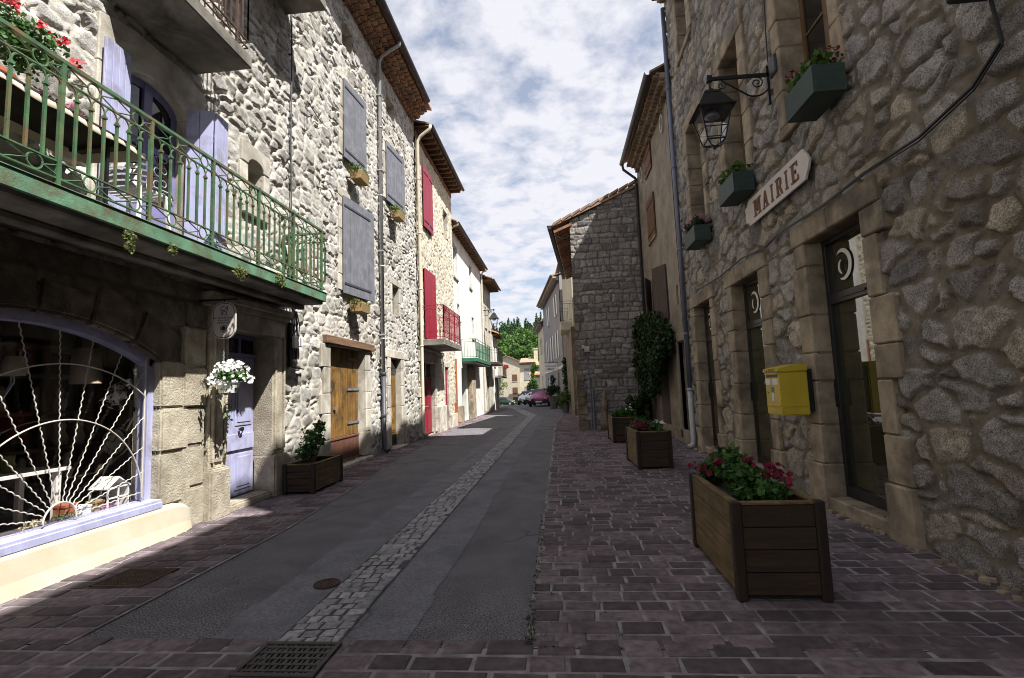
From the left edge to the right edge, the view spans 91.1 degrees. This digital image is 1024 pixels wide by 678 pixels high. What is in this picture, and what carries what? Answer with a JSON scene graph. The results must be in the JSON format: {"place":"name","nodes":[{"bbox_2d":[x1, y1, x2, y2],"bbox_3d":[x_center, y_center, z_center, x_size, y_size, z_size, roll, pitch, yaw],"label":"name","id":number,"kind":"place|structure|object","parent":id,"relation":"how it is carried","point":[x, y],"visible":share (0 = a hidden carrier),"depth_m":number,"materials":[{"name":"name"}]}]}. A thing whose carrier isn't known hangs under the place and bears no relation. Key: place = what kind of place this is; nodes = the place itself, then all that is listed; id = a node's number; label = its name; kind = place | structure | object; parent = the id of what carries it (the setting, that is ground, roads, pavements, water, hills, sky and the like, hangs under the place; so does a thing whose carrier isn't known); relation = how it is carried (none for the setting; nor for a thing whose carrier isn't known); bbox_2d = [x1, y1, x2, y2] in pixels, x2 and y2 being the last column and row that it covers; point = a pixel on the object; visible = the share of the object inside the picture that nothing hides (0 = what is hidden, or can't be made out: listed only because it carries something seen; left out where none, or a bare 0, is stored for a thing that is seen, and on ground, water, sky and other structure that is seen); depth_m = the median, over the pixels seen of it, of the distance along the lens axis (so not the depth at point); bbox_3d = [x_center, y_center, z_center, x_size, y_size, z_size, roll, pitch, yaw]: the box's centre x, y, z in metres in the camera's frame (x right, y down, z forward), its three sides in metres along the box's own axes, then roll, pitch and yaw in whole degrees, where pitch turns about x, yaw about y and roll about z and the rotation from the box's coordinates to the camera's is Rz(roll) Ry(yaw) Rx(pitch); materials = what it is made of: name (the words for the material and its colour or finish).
{"place":"outdoors","nodes":[
{"label":"outdoors","id":0,"kind":"place"},
{"bbox_2d":[52,502,77,520],"bbox_3d":[-4.367,1.682,4.911,0.152,0.148,0.136,-3,-6,5],"label":"display box","id":1,"kind":"object","parent":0,"point":[61,508],"visible":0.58,"depth_m":4.86,"materials":[{"name":"ceramic"}]},
{"bbox_2d":[0,405,514,643],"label":"pavement","id":2,"kind":"structure","parent":0,"point":[62,613],"depth_m":4.79,"materials":[{"name":"stone"}]},
{"bbox_2d":[89,568,178,587],"bbox_3d":[-3.235,2.067,4.324,0.470,0.045,0.410,-3,-6,5],"label":"doorstep grate","id":3,"kind":"object","parent":2,"relation":"on","point":[136,577],"visible":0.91,"depth_m":4.30,"materials":[{"name":"brown metal"}]},
{"bbox_2d":[282,419,342,494],"bbox_3d":[-3.269,1.891,8.319,0.516,1.111,1.086,-3,-6,4],"label":"wooden planter","id":4,"kind":"object","parent":2,"relation":"on","point":[313,472],"visible":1,"depth_m":8.04,"materials":[{"name":"brown wood"}]},
{"bbox_2d":[70,404,563,648],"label":"road","id":5,"kind":"structure","parent":0,"point":[483,591],"depth_m":4.59,"materials":[{"name":"grey asphalt"}]},
{"bbox_2d":[313,578,340,589],"bbox_3d":[-1.486,1.975,4.038,0.210,0.037,0.210,-3,-6,5],"label":"valve cover","id":6,"kind":"object","parent":5,"relation":"on","point":[327,583],"visible":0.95,"depth_m":4.02,"materials":[{"name":"brown metal"}]},
{"bbox_2d":[213,416,526,644],"bbox_3d":[-0.477,3.031,15.172,0.616,0.001,24.362,-3,-6,5],"label":"road band","id":7,"kind":"object","parent":5,"relation":"on","point":[280,611],"visible":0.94,"depth_m":4.50,"materials":[{"name":"asphalt"}]},
{"bbox_2d":[278,406,537,641],"bbox_3d":[0.043,3.880,24.037,2.686,0.027,42.189,-2,-6,0],"label":"sett strip","id":8,"kind":"object","parent":5,"relation":"on","point":[390,548],"visible":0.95,"depth_m":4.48,"materials":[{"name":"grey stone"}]},
{"bbox_2d":[342,415,542,644],"bbox_3d":[0.279,2.995,15.105,0.576,0.001,24.362,-3,-6,5],"label":"road band","id":9,"kind":"object","parent":5,"relation":"on","point":[400,606],"visible":0.86,"depth_m":4.36,"materials":[{"name":"asphalt"}]},
{"bbox_2d":[500,397,515,404],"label":"parked car","id":10,"kind":"object","parent":5,"relation":"on","point":[505,400],"visible":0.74,"depth_m":85.11,"materials":[{"name":"metal"}]},
{"bbox_2d":[523,389,543,404],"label":"parked car","id":11,"kind":"object","parent":5,"relation":"on","point":[526,398],"visible":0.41,"depth_m":46.07,"materials":[{"name":"white metal"}]},
{"bbox_2d":[529,388,550,406],"bbox_3d":[2.398,4.762,41.264,1.930,1.430,3.505,-3,-6,10],"label":"parked car","id":12,"kind":"object","parent":5,"relation":"on","point":[538,396],"visible":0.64,"depth_m":39.85,"materials":[{"name":"pink metal"}]},
{"bbox_2d":[544,374,559,408],"bbox_3d":[2.912,3.694,35.558,1.225,2.404,1.303,1,-6,-29],"label":"potted shrub","id":13,"kind":"object","parent":5,"relation":"on","point":[552,389],"visible":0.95,"depth_m":35.25,"materials":[{"name":"green plant"}]},
{"bbox_2d":[0,637,1023,677],"bbox_3d":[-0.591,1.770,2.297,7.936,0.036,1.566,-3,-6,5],"label":"pavement","id":14,"kind":"structure","parent":0,"point":[709,665],"depth_m":2.80,"materials":[{"name":"stone"}]},
{"bbox_2d":[228,641,341,677],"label":"storm grate","id":15,"kind":"object","parent":14,"relation":"on","point":[278,665],"visible":1,"depth_m":2.87,"materials":[{"name":"metal"}]},
{"bbox_2d":[385,0,667,330],"label":"sky","id":16,"kind":"structure","parent":0,"point":[532,103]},
{"bbox_2d":[527,412,1023,652],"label":"pavement","id":17,"kind":"structure","parent":0,"point":[744,631],"depth_m":3.70,"materials":[{"name":"stone"}]},
{"bbox_2d":[554,389,570,412],"bbox_3d":[2.964,3.519,28.607,1.207,1.384,1.098,-3,-6,5],"label":"potted shrub","id":18,"kind":"object","parent":17,"relation":"on","point":[562,398],"visible":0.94,"depth_m":28.46,"materials":[{"name":"green plant"}]},
{"bbox_2d":[523,504,622,649],"bbox_3d":[0.514,1.950,4.683,0.617,0.024,3.616,-3,-6,5],"label":"moss","id":19,"kind":"object","parent":17,"relation":"on","point":[529,617],"visible":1,"depth_m":3.49,"materials":[{"name":"green plant"}]},
{"bbox_2d":[600,390,607,429],"bbox_3d":[3.130,2.382,16.913,0.340,1.340,0.331,-3,-6,5],"label":"stone post","id":20,"kind":"object","parent":17,"relation":"on","point":[604,406],"visible":0.91,"depth_m":16.83,"materials":[{"name":"beige stone"}]},
{"bbox_2d":[607,404,638,442],"bbox_3d":[2.995,2.222,13.442,0.737,0.988,1.365,-3,-6,4],"label":"wooden planter","id":21,"kind":"object","parent":17,"relation":"on","point":[619,420],"visible":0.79,"depth_m":12.98,"materials":[{"name":"brown wood"}]},
{"bbox_2d":[620,394,650,419],"bbox_3d":[3.987,2.365,16.548,1.115,1.143,1.104,-3,-6,5],"label":"shrub","id":22,"kind":"object","parent":17,"relation":"on","point":[640,409],"visible":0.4,"depth_m":16.35,"materials":[{"name":"green plant"}]},
{"bbox_2d":[625,416,673,469],"bbox_3d":[2.538,1.892,9.419,0.616,0.891,1.186,-3,-6,3],"label":"wooden planter","id":23,"kind":"object","parent":17,"relation":"on","point":[651,439],"visible":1,"depth_m":8.85,"materials":[{"name":"brown wood"}]},
{"bbox_2d":[687,442,833,601],"bbox_3d":[1.884,1.344,4.034,0.654,0.973,1.236,-3,-6,6],"label":"wooden planter","id":24,"kind":"object","parent":17,"relation":"on","point":[755,531],"visible":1,"depth_m":3.45,"materials":[{"name":"brown wood"}]},
{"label":"hill","id":25,"kind":"structure","parent":0,"visible":0},
{"bbox_2d":[491,312,542,333],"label":"conifer wood","id":26,"kind":"object","parent":25,"relation":"on","point":[513,327],"visible":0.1,"depth_m":303.31,"materials":[{"name":"green plant"}]},
{"bbox_2d":[497,317,540,361],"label":"broadleaf wood","id":27,"kind":"object","parent":25,"relation":"on","point":[518,348],"visible":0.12,"depth_m":182.94,"materials":[{"name":"green plant"}]},
{"bbox_3d":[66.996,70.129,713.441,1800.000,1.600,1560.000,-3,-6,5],"label":"ground","id":28,"kind":"structure","parent":0,"visible":0},
{"bbox_2d":[0,0,431,603],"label":"stone house","id":29,"kind":"structure","parent":28,"relation":"on","point":[194,100],"depth_m":6.48,"materials":[{"name":"stone"}]},
{"bbox_2d":[0,356,29,399],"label":"chandelier","id":30,"kind":"object","parent":29,"relation":"hanging from","point":[8,363],"visible":0.9,"depth_m":4.77,"materials":[{"name":"metal"}]},
{"bbox_2d":[18,519,45,530],"bbox_3d":[-4.308,1.668,4.504,0.124,0.104,0.225,-3,-6,5],"label":"sill decoration","id":31,"kind":"object","parent":29,"relation":"on","point":[31,525],"visible":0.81,"depth_m":4.49,"materials":[{"name":"wicker"}]},
{"bbox_2d":[0,466,70,525],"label":"display table","id":32,"kind":"object","parent":29,"relation":"on","point":[23,473],"visible":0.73,"depth_m":4.96,"materials":[{"name":"white wood"}]},
{"bbox_2d":[0,455,15,473],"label":"green mug","id":33,"kind":"object","parent":32,"relation":"on","point":[4,467],"visible":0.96,"depth_m":4.69,"materials":[{"name":"green ceramic"}]},
{"bbox_2d":[0,342,107,508],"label":"shelf unit","id":34,"kind":"object","parent":29,"relation":"on","point":[44,377],"visible":0.7,"depth_m":5.97,"materials":[{"name":"brown wood"}]},
{"bbox_2d":[0,386,7,413],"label":"ornament","id":35,"kind":"object","parent":34,"relation":"on","point":[2,409],"visible":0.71,"depth_m":5.55,"materials":[{"name":"black"}]},
{"bbox_2d":[0,462,16,487],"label":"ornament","id":36,"kind":"object","parent":34,"relation":"on","point":[10,483],"visible":0.2,"depth_m":5.57,"materials":[{"name":"black"}]},
{"bbox_2d":[17,458,28,484],"bbox_3d":[-5.607,1.515,5.739,0.144,0.310,0.144,-3,-6,5],"label":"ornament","id":37,"kind":"object","parent":34,"relation":"on","point":[21,463],"visible":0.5,"depth_m":5.73,"materials":[{"name":"black"}]},
{"bbox_2d":[30,386,39,412],"bbox_3d":[-5.627,0.712,5.951,0.111,0.310,0.111,-3,-6,5],"label":"ornament","id":38,"kind":"object","parent":34,"relation":"on","point":[36,394],"visible":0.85,"depth_m":5.93,"materials":[{"name":"black"}]},
{"bbox_2d":[49,421,65,445],"bbox_3d":[-5.585,1.156,6.182,0.160,0.310,0.160,-3,-6,5],"label":"ornament","id":39,"kind":"object","parent":34,"relation":"on","point":[53,439],"visible":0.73,"depth_m":6.15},
{"bbox_2d":[51,386,67,411],"bbox_3d":[-5.601,0.738,6.223,0.157,0.310,0.157,-3,-6,5],"label":"ornament","id":40,"kind":"object","parent":34,"relation":"on","point":[55,405],"visible":0.78,"depth_m":6.19,"materials":[{"name":"black"}]},
{"bbox_2d":[61,421,68,444],"bbox_3d":[-5.580,1.161,6.237,0.137,0.310,0.137,-3,-6,5],"label":"ornament","id":41,"kind":"object","parent":34,"relation":"on","point":[64,432],"visible":0.47,"depth_m":6.23,"materials":[{"name":"black"}]},
{"bbox_2d":[61,452,73,477],"bbox_3d":[-5.558,1.565,6.266,0.155,0.310,0.155,-3,-6,5],"label":"ornament","id":42,"kind":"object","parent":34,"relation":"on","point":[66,457],"visible":0.81,"depth_m":6.24,"materials":[{"name":"black"}]},
{"bbox_2d":[75,419,85,442],"bbox_3d":[-5.557,1.184,6.478,0.104,0.310,0.104,-3,-6,5],"label":"ornament","id":43,"kind":"object","parent":34,"relation":"on","point":[80,436],"visible":0.9,"depth_m":6.46,"materials":[{"name":"black"}]},
{"bbox_2d":[50,512,78,521],"bbox_3d":[-4.271,1.691,4.798,0.127,0.087,0.275,-3,-6,5],"label":"sill decoration","id":44,"kind":"object","parent":29,"relation":"on","point":[63,516],"visible":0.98,"depth_m":4.78,"materials":[{"name":"green plant"}]},
{"bbox_2d":[0,69,146,203],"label":"folding table","id":45,"kind":"object","parent":29,"relation":"on","point":[17,109],"visible":0.66,"depth_m":4.33,"materials":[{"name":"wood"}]},
{"bbox_2d":[0,0,86,82],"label":"geranium pot","id":46,"kind":"object","parent":45,"relation":"on","point":[8,36],"visible":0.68,"depth_m":4.07,"materials":[{"name":"plant"}]},
{"bbox_2d":[0,309,162,556],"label":"shop window","id":47,"kind":"structure","parent":29,"relation":"in","point":[19,541],"depth_m":5.01,"materials":[{"name":"purple paint"}]},
{"bbox_2d":[76,504,91,515],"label":"display box","id":48,"kind":"object","parent":29,"relation":"on","point":[86,507],"visible":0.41,"depth_m":4.99,"materials":[{"name":"white plastic"}]},
{"bbox_2d":[68,348,102,383],"bbox_3d":[-5.078,0.324,5.994,0.320,0.420,0.315,-3,-6,5],"label":"lamp shade","id":49,"kind":"object","parent":29,"relation":"in","point":[77,374],"visible":0.97,"depth_m":5.89,"materials":[{"name":"fabric"}]},
{"bbox_2d":[85,499,104,511],"bbox_3d":[-4.265,1.710,5.140,0.112,0.128,0.116,-3,-6,5],"label":"display box","id":50,"kind":"object","parent":29,"relation":"on","point":[96,502],"visible":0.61,"depth_m":5.11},
{"bbox_2d":[87,476,130,508],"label":"lantern house","id":51,"kind":"structure","parent":29,"relation":"on","point":[117,492],"depth_m":5.37,"materials":[{"name":"white wood"}]},
{"bbox_2d":[99,380,129,409],"bbox_3d":[-4.494,0.638,5.710,0.278,0.355,0.262,0,-6,-20],"label":"bouquet","id":52,"kind":"object","parent":29,"relation":"hanging from","point":[117,396],"visible":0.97,"depth_m":5.66,"materials":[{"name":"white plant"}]},
{"bbox_2d":[100,427,129,456],"bbox_3d":[-4.734,1.225,5.990,0.354,0.354,0.054,-3,-6,5],"label":"wall clock","id":53,"kind":"object","parent":29,"relation":"attached to","point":[111,444],"depth_m":5.98,"materials":[{"name":"black metal"}]},
{"bbox_2d":[122,230,136,254],"bbox_3d":[-3.417,-0.865,4.489,0.091,0.223,0.139,-3,-6,5],"label":"stonecrop","id":54,"kind":"object","parent":29,"relation":"hanging from","point":[129,236],"visible":1,"depth_m":4.47,"materials":[{"name":"green plant"}]},
{"bbox_2d":[97,153,171,229],"bbox_3d":[-3.788,-1.418,5.036,0.515,0.763,0.458,-3,-6,5],"label":"slatted chair","id":55,"kind":"object","parent":29,"relation":"on","point":[133,190],"visible":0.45,"depth_m":4.91,"materials":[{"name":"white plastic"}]},
{"bbox_2d":[129,74,176,230],"bbox_3d":[-4.225,-2.006,5.802,0.112,2.010,0.918,-3,-6,5],"label":"balcony door","id":56,"kind":"structure","parent":29,"relation":"in","point":[143,95],"depth_m":5.98,"materials":[{"name":"purple wood"}]},
{"bbox_2d":[167,242,178,255],"bbox_3d":[-3.367,-0.885,4.986,0.071,0.152,0.132,-5,-6,23],"label":"stonecrop","id":57,"kind":"object","parent":29,"relation":"hanging from","point":[173,249],"visible":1,"depth_m":4.99,"materials":[{"name":"green plant"}]},
{"bbox_2d":[198,298,237,338],"bbox_3d":[-3.762,-0.253,6.406,0.540,0.512,0.027,-3,-6,5],"label":"hanging sign","id":58,"kind":"object","parent":29,"relation":"attached to","point":[224,319],"visible":1,"depth_m":6.38,"materials":[{"name":"white metal"}]},
{"bbox_2d":[206,339,254,424],"bbox_3d":[-3.549,0.516,6.332,0.558,1.144,0.496,-3,-6,5],"label":"hanging basket","id":59,"kind":"object","parent":58,"relation":"hanging from","point":[226,385],"visible":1,"depth_m":6.27,"materials":[{"name":"white plastic"}]},
{"bbox_2d":[226,357,253,497],"bbox_3d":[-4.047,1.266,7.281,0.135,2.020,1.052,-3,-6,5],"label":"door","id":60,"kind":"structure","parent":29,"relation":"in","point":[240,434],"depth_m":7.47,"materials":[{"name":"purple paint"}]},
{"bbox_2d":[232,265,248,280],"bbox_3d":[-3.282,-0.797,6.046,0.101,0.192,0.314,-3,-6,5],"label":"stonecrop","id":61,"kind":"object","parent":29,"relation":"hanging from","point":[240,272],"visible":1,"depth_m":6.04,"materials":[{"name":"green plant"}]},
{"bbox_2d":[275,273,285,287],"bbox_3d":[-3.193,-0.805,6.922,0.098,0.209,0.273,-3,-6,5],"label":"stonecrop","id":62,"kind":"object","parent":29,"relation":"hanging from","point":[280,279],"visible":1,"depth_m":6.92,"materials":[{"name":"green plant"}]},
{"bbox_2d":[287,14,294,332],"bbox_3d":[-3.899,-3.297,8.891,0.073,6.402,0.145,-3,-6,5],"label":"cable","id":63,"kind":"object","parent":29,"relation":"attached to","point":[290,117],"visible":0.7,"depth_m":8.85,"materials":[{"name":"metal"}]},
{"bbox_2d":[287,309,303,369],"bbox_3d":[-3.719,0.015,8.661,0.100,1.013,0.519,-3,-6,5],"label":"meter box","id":64,"kind":"object","parent":29,"relation":"attached to","point":[294,342],"visible":0.98,"depth_m":8.54,"materials":[{"name":"white plastic"}]},
{"bbox_2d":[329,347,360,461],"bbox_3d":[-3.672,1.442,10.851,0.110,2.460,1.820,-3,-6,5],"label":"oak door","id":65,"kind":"structure","parent":29,"relation":"in","point":[344,388],"depth_m":10.99,"materials":[{"name":"wood"}]},
{"bbox_2d":[347,162,369,186],"bbox_3d":[-3.509,-3.783,11.520,0.427,0.392,0.778,-3,-6,5],"label":"wall planter","id":66,"kind":"object","parent":29,"relation":"attached to","point":[359,177],"visible":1,"depth_m":11.34,"materials":[{"name":"beige wood"}]},
{"bbox_2d":[347,298,370,314],"bbox_3d":[-3.412,-0.724,11.133,0.400,0.284,0.670,-3,-6,5],"label":"wall planter","id":67,"kind":"object","parent":29,"relation":"attached to","point":[359,307],"visible":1,"depth_m":10.97,"materials":[{"name":"beige wood"}]},
{"bbox_2d":[390,359,396,445],"bbox_3d":[-3.359,1.758,13.969,0.110,2.400,0.860,-3,-6,5],"label":"narrow door","id":68,"kind":"structure","parent":29,"relation":"in","point":[393,362],"depth_m":14.16,"materials":[{"name":"brown wood"}]},
{"bbox_2d":[388,204,405,222],"bbox_3d":[-3.262,-3.571,14.249,0.413,0.387,0.808,-3,-6,5],"label":"wall planter","id":69,"kind":"object","parent":29,"relation":"attached to","point":[397,215],"visible":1,"depth_m":14.05,"materials":[{"name":"beige wood"}]},
{"bbox_2d":[413,120,464,438],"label":"stone house","id":70,"kind":"structure","parent":28,"relation":"on","point":[437,182],"depth_m":18.52,"materials":[{"name":"limestone rubble"},{"name":"roof tile"},{"name":"red paint"}]},
{"bbox_2d":[424,380,431,432],"bbox_3d":[-2.966,2.343,17.358,0.134,1.870,1.652,-3,-6,5],"label":"door","id":71,"kind":"structure","parent":70,"relation":"in","point":[427,383],"depth_m":17.61,"materials":[{"name":"paint"}]},
{"bbox_2d":[451,218,490,423],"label":"white house","id":72,"kind":"structure","parent":28,"relation":"on","point":[469,265],"depth_m":26.37,"materials":[{"name":"paint"}]},
{"bbox_2d":[480,274,502,413],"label":"stone house","id":73,"kind":"structure","parent":28,"relation":"on","point":[489,284],"depth_m":33.84,"materials":[{"name":"white stone"}]},
{"bbox_2d":[483,309,498,327],"bbox_3d":[-1.374,-1.326,32.135,1.055,1.344,0.598,-3,-6,5],"label":"wall lantern","id":74,"kind":"object","parent":73,"relation":"attached to","point":[493,317],"depth_m":32.01,"materials":[{"name":"black metal"}]},
{"bbox_2d":[491,330,506,410],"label":"white house","id":75,"kind":"structure","parent":28,"relation":"on","point":[495,335],"depth_m":36.85,"materials":[{"name":"paint"}]},
{"bbox_2d":[498,356,520,401],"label":"cream house","id":76,"kind":"structure","parent":28,"relation":"on","point":[512,391],"depth_m":101.15,"materials":[{"name":"paint"}]},
{"bbox_2d":[519,348,537,404],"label":"grey beige house","id":77,"kind":"structure","parent":28,"relation":"on","point":[525,367],"depth_m":89.98,"materials":[{"name":"paint"}]},
{"bbox_2d":[526,363,538,390],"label":"tree","id":78,"kind":"object","parent":28,"relation":"on","point":[532,383],"visible":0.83,"depth_m":63.51,"materials":[{"name":"green plant"}]},
{"bbox_2d":[532,320,546,403],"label":"beige house","id":79,"kind":"structure","parent":28,"relation":"on","point":[538,328],"depth_m":48.38,"materials":[{"name":"paint"}]},
{"bbox_2d":[536,272,565,408],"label":"grey house","id":80,"kind":"structure","parent":28,"relation":"on","point":[548,303],"depth_m":37.27,"materials":[{"name":"paint"}]},
{"bbox_2d":[544,362,557,370],"bbox_3d":[2.817,1.982,35.864,1.050,0.635,0.046,-3,-6,5],"label":"hanging sign","id":81,"kind":"object","parent":80,"relation":"attached to","point":[550,366],"visible":1,"depth_m":35.85,"materials":[{"name":"white ceramic"}]},
{"bbox_2d":[555,263,577,415],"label":"terrace house","id":82,"kind":"structure","parent":28,"relation":"on","point":[567,327],"depth_m":27.30,"materials":[{"name":"beige paint"}]},
{"bbox_2d":[561,357,568,403],"bbox_3d":[3.265,2.636,30.636,0.526,3.175,1.363,-3,-6,5],"label":"climbing plant","id":83,"kind":"object","parent":82,"relation":"attached to","point":[564,373],"visible":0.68,"depth_m":30.70,"materials":[{"name":"green plant"}]},
{"bbox_2d":[547,180,652,429],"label":"gable house","id":84,"kind":"structure","parent":28,"relation":"on","point":[595,245],"depth_m":17.50,"materials":[{"name":"stone"}]},
{"bbox_2d":[619,60,696,447],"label":"plaster house","id":85,"kind":"structure","parent":28,"relation":"on","point":[646,154],"depth_m":13.99,"materials":[{"name":"beige paint"}]},
{"bbox_2d":[631,307,675,418],"bbox_3d":[4.151,0.919,14.940,0.681,3.795,4.466,-3,-6,5],"label":"potted tree","id":86,"kind":"object","parent":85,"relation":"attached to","point":[655,342],"visible":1,"depth_m":14.17,"materials":[{"name":"green plant"}]},
{"bbox_2d":[651,0,1023,601],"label":"town hall","id":87,"kind":"structure","parent":28,"relation":"on","point":[884,302],"depth_m":4.74,"materials":[{"name":"stone"}]},
{"bbox_2d":[683,212,710,250],"bbox_3d":[3.613,-2.126,9.912,0.389,0.576,0.813,-3,-6,5],"label":"flower box","id":88,"kind":"object","parent":87,"relation":"attached to","point":[697,236],"visible":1,"depth_m":9.62,"materials":[{"name":"green wood"}]},
{"bbox_2d":[703,304,718,446],"bbox_3d":[4.179,0.728,10.233,0.090,2.960,1.100,-3,-6,5],"label":"glazed door","id":89,"kind":"structure","parent":87,"relation":"in","point":[711,385],"depth_m":10.63,"materials":[{"name":"brown"}]},
{"bbox_2d":[688,65,771,149],"bbox_3d":[2.982,-3.123,6.817,1.034,1.120,0.498,-3,-6,5],"label":"wall lantern","id":90,"kind":"object","parent":87,"relation":"attached to","point":[715,105],"depth_m":6.79,"materials":[{"name":"black metal"}]},
{"bbox_2d":[718,160,754,206],"bbox_3d":[3.405,-2.412,7.735,0.359,0.533,0.719,-3,-6,5],"label":"flower box","id":91,"kind":"object","parent":87,"relation":"attached to","point":[737,184],"visible":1,"depth_m":7.48,"materials":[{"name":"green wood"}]},
{"bbox_2d":[735,65,745,169],"bbox_3d":[3.897,-3.657,8.179,0.054,2.220,0.850,-3,-6,5],"label":"window","id":92,"kind":"structure","parent":87,"relation":"in","point":[743,146],"depth_m":8.57,"materials":[{"name":"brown wood"}]},
{"bbox_2d":[743,277,773,462],"bbox_3d":[3.956,0.502,7.854,0.090,2.960,1.160,-3,-6,5],"label":"glazed door","id":93,"kind":"structure","parent":87,"relation":"in","point":[762,419],"depth_m":8.16,"materials":[{"name":"brown"}]},
{"bbox_2d":[763,0,767,61],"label":"cable","id":94,"kind":"object","parent":87,"relation":"attached to","point":[765,29],"visible":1,"depth_m":6.73,"materials":[{"name":"black metal"}]},
{"bbox_2d":[768,53,777,78],"bbox_3d":[3.435,-3.584,6.596,0.060,0.260,0.200,-3,-6,5],"label":"wall box","id":95,"kind":"object","parent":87,"relation":"attached to","point":[772,65],"visible":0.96,"depth_m":6.56,"materials":[{"name":"black metal"}]},
{"bbox_2d":[745,149,810,225],"bbox_3d":[3.487,-1.957,6.700,0.036,0.380,1.958,-3,-6,5],"label":"wall sign","id":96,"kind":"object","parent":87,"relation":"attached to","point":[788,178],"visible":1,"depth_m":6.48,"materials":[{"name":"white metal"}]},
{"bbox_2d":[763,364,815,415],"bbox_3d":[3.390,0.613,6.131,0.441,0.604,0.444,-3,-6,5],"label":"letter box","id":97,"kind":"object","parent":87,"relation":"attached to","point":[789,389],"visible":1,"depth_m":5.94,"materials":[{"name":"yellow metal"}]},
{"bbox_2d":[798,0,831,62],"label":"window","id":98,"kind":"structure","parent":87,"relation":"in","point":[815,27],"depth_m":6.17,"materials":[{"name":"brown wood"}]},
{"bbox_2d":[784,45,847,122],"bbox_3d":[3.150,-2.707,5.272,0.387,0.578,0.645,-3,-6,5],"label":"flower box","id":99,"kind":"object","parent":87,"relation":"attached to","point":[817,87],"visible":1,"depth_m":5.08,"materials":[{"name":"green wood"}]},
{"bbox_2d":[698,0,1003,289],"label":"cable","id":100,"kind":"object","parent":87,"relation":"attached to","point":[979,77],"visible":1,"depth_m":3.87,"materials":[{"name":"black rubber"}]},
{"bbox_2d":[821,222,889,510],"bbox_3d":[3.718,0.261,5.317,0.090,2.960,1.120,-3,-6,5],"label":"glazed door","id":101,"kind":"structure","parent":87,"relation":"in","point":[862,434],"depth_m":5.49,"materials":[{"name":"brown"}]},
{"bbox_2d":[946,0,986,4],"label":"wall lamp","id":102,"kind":"object","parent":87,"relation":"attached to","point":[949,2],"visible":1,"depth_m":3.37,"materials":[{"name":"black metal"}]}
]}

